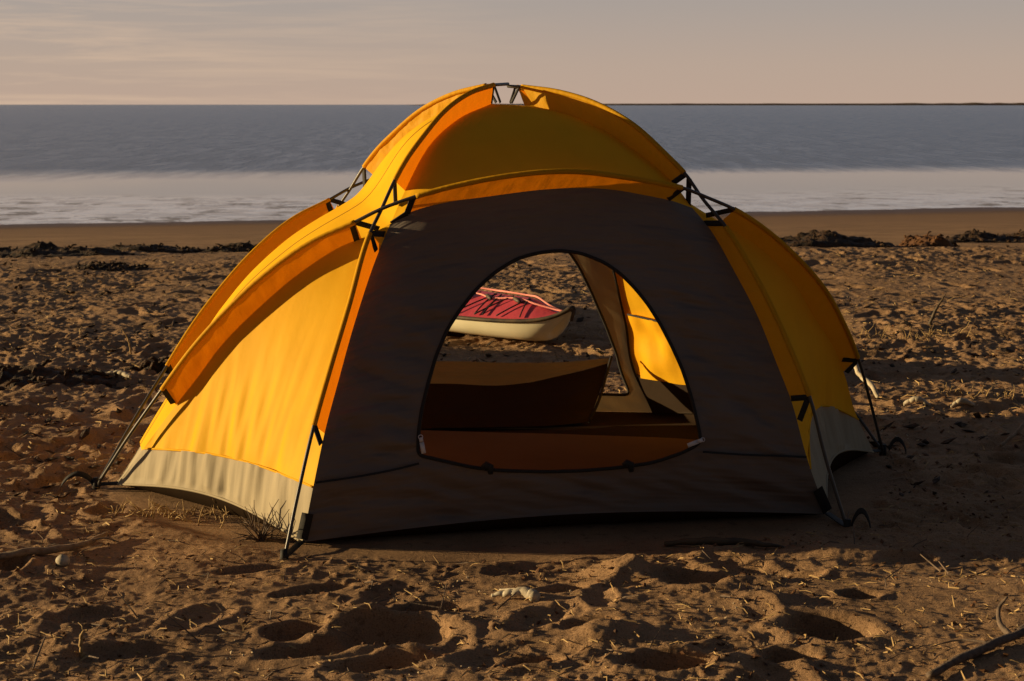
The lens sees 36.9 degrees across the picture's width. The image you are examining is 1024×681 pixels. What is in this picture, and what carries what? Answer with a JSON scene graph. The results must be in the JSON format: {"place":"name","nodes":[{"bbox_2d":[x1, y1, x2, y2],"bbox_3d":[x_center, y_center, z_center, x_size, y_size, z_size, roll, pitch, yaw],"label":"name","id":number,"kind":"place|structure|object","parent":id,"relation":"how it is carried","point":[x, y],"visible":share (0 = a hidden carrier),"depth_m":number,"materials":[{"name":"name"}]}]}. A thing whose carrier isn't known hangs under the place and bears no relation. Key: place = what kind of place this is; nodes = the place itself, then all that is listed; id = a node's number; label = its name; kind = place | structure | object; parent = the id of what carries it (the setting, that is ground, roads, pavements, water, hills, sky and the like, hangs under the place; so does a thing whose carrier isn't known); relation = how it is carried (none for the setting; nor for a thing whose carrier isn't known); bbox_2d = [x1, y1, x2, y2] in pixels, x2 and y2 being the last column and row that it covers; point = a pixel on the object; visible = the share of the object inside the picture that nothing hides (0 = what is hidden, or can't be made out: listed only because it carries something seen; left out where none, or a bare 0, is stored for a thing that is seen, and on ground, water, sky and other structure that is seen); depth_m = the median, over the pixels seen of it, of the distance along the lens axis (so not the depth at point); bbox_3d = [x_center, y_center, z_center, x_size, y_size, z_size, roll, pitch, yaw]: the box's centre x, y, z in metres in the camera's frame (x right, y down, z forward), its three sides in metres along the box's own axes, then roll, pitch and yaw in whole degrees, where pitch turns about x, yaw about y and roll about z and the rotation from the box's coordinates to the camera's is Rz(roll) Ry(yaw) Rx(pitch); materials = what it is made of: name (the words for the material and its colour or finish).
{"place":"outdoors","nodes":[
{"label":"outdoors","id":0,"kind":"place"},
{"bbox_2d":[0,207,1023,680],"bbox_3d":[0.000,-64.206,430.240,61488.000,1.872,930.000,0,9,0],"label":"beach","id":1,"kind":"structure","parent":0,"point":[868,481],"depth_m":4.22,"materials":[{"name":"brown sand"}]},
{"bbox_2d":[0,532,118,559],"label":"driftwood stick","id":2,"kind":"object","parent":1,"relation":"on","point":[42,550],"visible":1,"depth_m":4.12,"materials":[{"name":"brown wood"}]},
{"bbox_2d":[55,554,69,565],"bbox_3d":[-1.180,0.578,4.035,0.037,0.035,0.028,0,9,0],"label":"sea shell","id":3,"kind":"object","parent":1,"relation":"on","point":[62,560],"visible":1,"depth_m":4.03,"materials":[{"name":"stone"}]},
{"bbox_2d":[0,359,134,390],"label":"seaweed heap","id":4,"kind":"object","parent":1,"relation":"on","point":[13,376],"visible":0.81,"depth_m":6.67,"materials":[{"name":"black plant"}]},
{"bbox_2d":[0,241,134,257],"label":"seaweed heap","id":5,"kind":"object","parent":1,"relation":"on","point":[43,249],"visible":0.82,"depth_m":12.50,"materials":[{"name":"black plant"}]},
{"bbox_2d":[78,629,87,657],"bbox_3d":[-0.945,0.673,3.386,0.018,0.076,0.019,8,12,43],"label":"dry stub","id":6,"kind":"object","parent":1,"relation":"on","point":[81,652],"visible":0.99,"depth_m":3.38,"materials":[{"name":"plant"}]},
{"bbox_2d":[71,261,148,270],"bbox_3d":[-3.000,-0.534,11.444,0.600,0.116,0.314,0,9,0],"label":"seaweed heap","id":7,"kind":"object","parent":1,"relation":"on","point":[112,266],"visible":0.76,"depth_m":11.40,"materials":[{"name":"black plant"}]},
{"bbox_2d":[105,370,131,377],"bbox_3d":[-1.734,0.147,6.793,0.133,0.031,0.038,3,9,18],"label":"bleached driftwood","id":8,"kind":"object","parent":1,"relation":"on","point":[123,374],"visible":0.94,"depth_m":6.79,"materials":[{"name":"brown wood"}]},
{"bbox_2d":[122,329,131,353],"bbox_3d":[-1.878,0.004,7.487,0.047,0.126,0.012,0,9,0],"label":"dry stub","id":9,"kind":"object","parent":1,"relation":"on","point":[128,342],"visible":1,"depth_m":7.48,"materials":[{"name":"plant"}]},
{"bbox_2d":[127,356,169,373],"bbox_3d":[-1.606,0.131,7.042,0.300,0.129,0.172,0,9,0],"label":"seaweed heap","id":10,"kind":"object","parent":1,"relation":"on","point":[157,365],"visible":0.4,"depth_m":7.02,"materials":[{"name":"brown plant"}]},
{"bbox_2d":[110,242,200,252],"bbox_3d":[-3.050,-0.773,13.135,0.900,0.132,0.440,0,9,0],"label":"seaweed heap","id":11,"kind":"object","parent":1,"relation":"on","point":[159,247],"visible":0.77,"depth_m":13.00,"materials":[{"name":"black plant"}]},
{"bbox_2d":[102,495,241,527],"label":"dry grass","id":12,"kind":"structure","parent":1,"relation":"on","point":[165,513],"depth_m":4.53,"materials":[{"name":"plant"}]},
{"bbox_2d":[189,241,257,252],"bbox_3d":[-2.400,-0.792,13.236,0.840,0.141,0.407,0,9,0],"label":"seaweed heap","id":13,"kind":"object","parent":1,"relation":"on","point":[240,247],"visible":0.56,"depth_m":13.13,"materials":[{"name":"black plant"}]},
{"bbox_2d":[229,499,288,540],"bbox_3d":[-0.694,0.511,4.269,0.162,0.131,0.160,7,11,37],"label":"dead bramble","id":14,"kind":"object","parent":1,"relation":"on","point":[264,535],"visible":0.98,"depth_m":4.28,"materials":[{"name":"plant"}]},
{"bbox_2d":[60,82,905,559],"bbox_3d":[-0.032,-0.189,5.022,2.842,1.292,1.868,-2,9,-10],"label":"tent","id":15,"kind":"object","parent":1,"relation":"on","point":[316,388],"visible":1,"depth_m":4.45,"materials":[{"name":"yellow fabric"}]},
{"bbox_2d":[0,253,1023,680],"bbox_3d":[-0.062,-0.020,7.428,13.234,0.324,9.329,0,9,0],"label":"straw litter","id":16,"kind":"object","parent":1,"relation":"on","point":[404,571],"visible":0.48,"depth_m":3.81,"materials":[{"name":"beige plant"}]},
{"bbox_2d":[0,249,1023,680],"bbox_3d":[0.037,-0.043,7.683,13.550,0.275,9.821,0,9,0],"label":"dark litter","id":17,"kind":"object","parent":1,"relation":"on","point":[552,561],"visible":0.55,"depth_m":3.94,"materials":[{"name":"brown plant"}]},
{"bbox_2d":[0,245,1023,497],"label":"seaweed litter","id":18,"kind":"object","parent":1,"relation":"on","point":[580,319],"visible":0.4,"depth_m":7.40,"materials":[{"name":"brown plant"}]},
{"bbox_2d":[0,258,1023,680],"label":"shell grit","id":19,"kind":"object","parent":1,"relation":"on","point":[562,562],"visible":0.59,"depth_m":3.93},
{"bbox_2d":[449,287,575,340],"bbox_3d":[-0.598,-0.244,8.631,0.749,0.227,2.820,-7,11,-40],"label":"kayak","id":20,"kind":"object","parent":1,"relation":"on","point":[490,314],"visible":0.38,"depth_m":7.73,"materials":[{"name":"red plastic"}]},
{"bbox_2d":[5,440,1023,680],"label":"twig litter","id":21,"kind":"object","parent":1,"relation":"on","point":[430,649],"visible":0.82,"depth_m":3.64,"materials":[{"name":"brown plant"}]},
{"bbox_2d":[491,587,540,601],"bbox_3d":[0.012,0.606,3.687,0.117,0.034,0.055,4,10,24],"label":"bleached bone","id":22,"kind":"object","parent":1,"relation":"on","point":[532,594],"visible":0.99,"depth_m":3.67},
{"bbox_2d":[508,345,601,357],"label":"dry grass","id":23,"kind":"structure","parent":1,"relation":"on","point":[570,354],"depth_m":7.35,"materials":[{"name":"plant"}]},
{"bbox_2d":[664,537,783,547],"bbox_3d":[0.580,0.554,4.202,0.326,0.033,0.026,1,9,10],"label":"dark twig","id":24,"kind":"object","parent":1,"relation":"on","point":[719,541],"visible":0.98,"depth_m":4.20,"materials":[{"name":"brown wood"}]},
{"bbox_2d":[781,229,930,247],"bbox_3d":[2.450,-0.819,12.976,2.300,0.250,0.680,0,9,0],"label":"seaweed heap","id":25,"kind":"object","parent":1,"relation":"on","point":[821,239],"visible":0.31,"depth_m":12.79,"materials":[{"name":"brown plant"}]},
{"bbox_2d":[854,364,879,398],"bbox_3d":[1.469,0.160,6.398,0.034,0.149,0.190,-4,9,-23],"label":"bleached driftwood","id":26,"kind":"object","parent":1,"relation":"on","point":[870,384],"visible":0.7,"depth_m":6.37,"materials":[{"name":"brown wood"}]},
{"bbox_2d":[846,320,975,345],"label":"dry grass","id":27,"kind":"structure","parent":1,"relation":"on","point":[903,333],"depth_m":7.98,"materials":[{"name":"plant"}]},
{"bbox_2d":[903,396,930,405],"bbox_3d":[1.621,0.244,6.148,0.106,0.042,0.026,1,9,10],"label":"bleached stone","id":28,"kind":"object","parent":1,"relation":"on","point":[915,399],"visible":1,"depth_m":6.14,"materials":[{"name":"stone"}]},
{"bbox_2d":[896,231,960,246],"bbox_3d":[3.543,-0.827,13.118,0.614,0.210,0.416,0,9,0],"label":"seaweed heap","id":29,"kind":"object","parent":1,"relation":"on","point":[939,240],"visible":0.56,"depth_m":13.02,"materials":[{"name":"brown plant"}]},
{"bbox_2d":[928,294,945,324],"bbox_3d":[2.287,-0.165,8.271,0.091,0.173,0.022,0,9,0],"label":"dark twig","id":30,"kind":"object","parent":1,"relation":"on","point":[934,313],"visible":1,"depth_m":8.27,"materials":[{"name":"brown wood"}]},
{"bbox_2d":[900,382,1023,401],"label":"dry grass","id":31,"kind":"structure","parent":1,"relation":"on","point":[947,393],"depth_m":6.34,"materials":[{"name":"plant"}]},
{"bbox_2d":[950,398,974,407],"bbox_3d":[1.801,0.249,6.130,0.105,0.040,0.023,-1,9,-7],"label":"bleached stone","id":32,"kind":"object","parent":1,"relation":"on","point":[962,401],"visible":1,"depth_m":6.12,"materials":[{"name":"stone"}]},
{"bbox_2d":[926,596,1023,678],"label":"driftwood branch","id":33,"kind":"object","parent":1,"relation":"on","point":[1008,636],"visible":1,"depth_m":3.21,"materials":[{"name":"grey plant"}]},
{"bbox_2d":[945,229,1023,242],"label":"seaweed heap","id":34,"kind":"object","parent":1,"relation":"on","point":[972,236],"visible":0.64,"depth_m":14.35,"materials":[{"name":"brown plant"}]},
{"bbox_2d":[997,229,1023,236],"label":"seaweed heap","id":35,"kind":"object","parent":1,"relation":"on","point":[1019,233],"visible":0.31,"depth_m":14.70,"materials":[{"name":"brown plant"}]},
{"bbox_2d":[999,421,1023,446],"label":"leaning root","id":36,"kind":"object","parent":1,"relation":"on","point":[1014,434],"visible":1,"depth_m":5.51,"materials":[{"name":"brown wood"}]},
{"bbox_2d":[0,105,1023,224],"bbox_3d":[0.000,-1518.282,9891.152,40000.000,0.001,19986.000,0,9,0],"label":"sea","id":37,"kind":"structure","parent":0,"point":[116,163],"depth_m":47.79,"materials":[{"name":"liquid"}]},
{"bbox_2d":[0,0,1023,104],"label":"sky","id":38,"kind":"structure","parent":0,"point":[53,52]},
{"bbox_2d":[421,103,1023,104],"bbox_3d":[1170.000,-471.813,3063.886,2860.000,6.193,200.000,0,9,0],"label":"headland","id":39,"kind":"structure","parent":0,"point":[824,104],"depth_m":2967.79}
]}

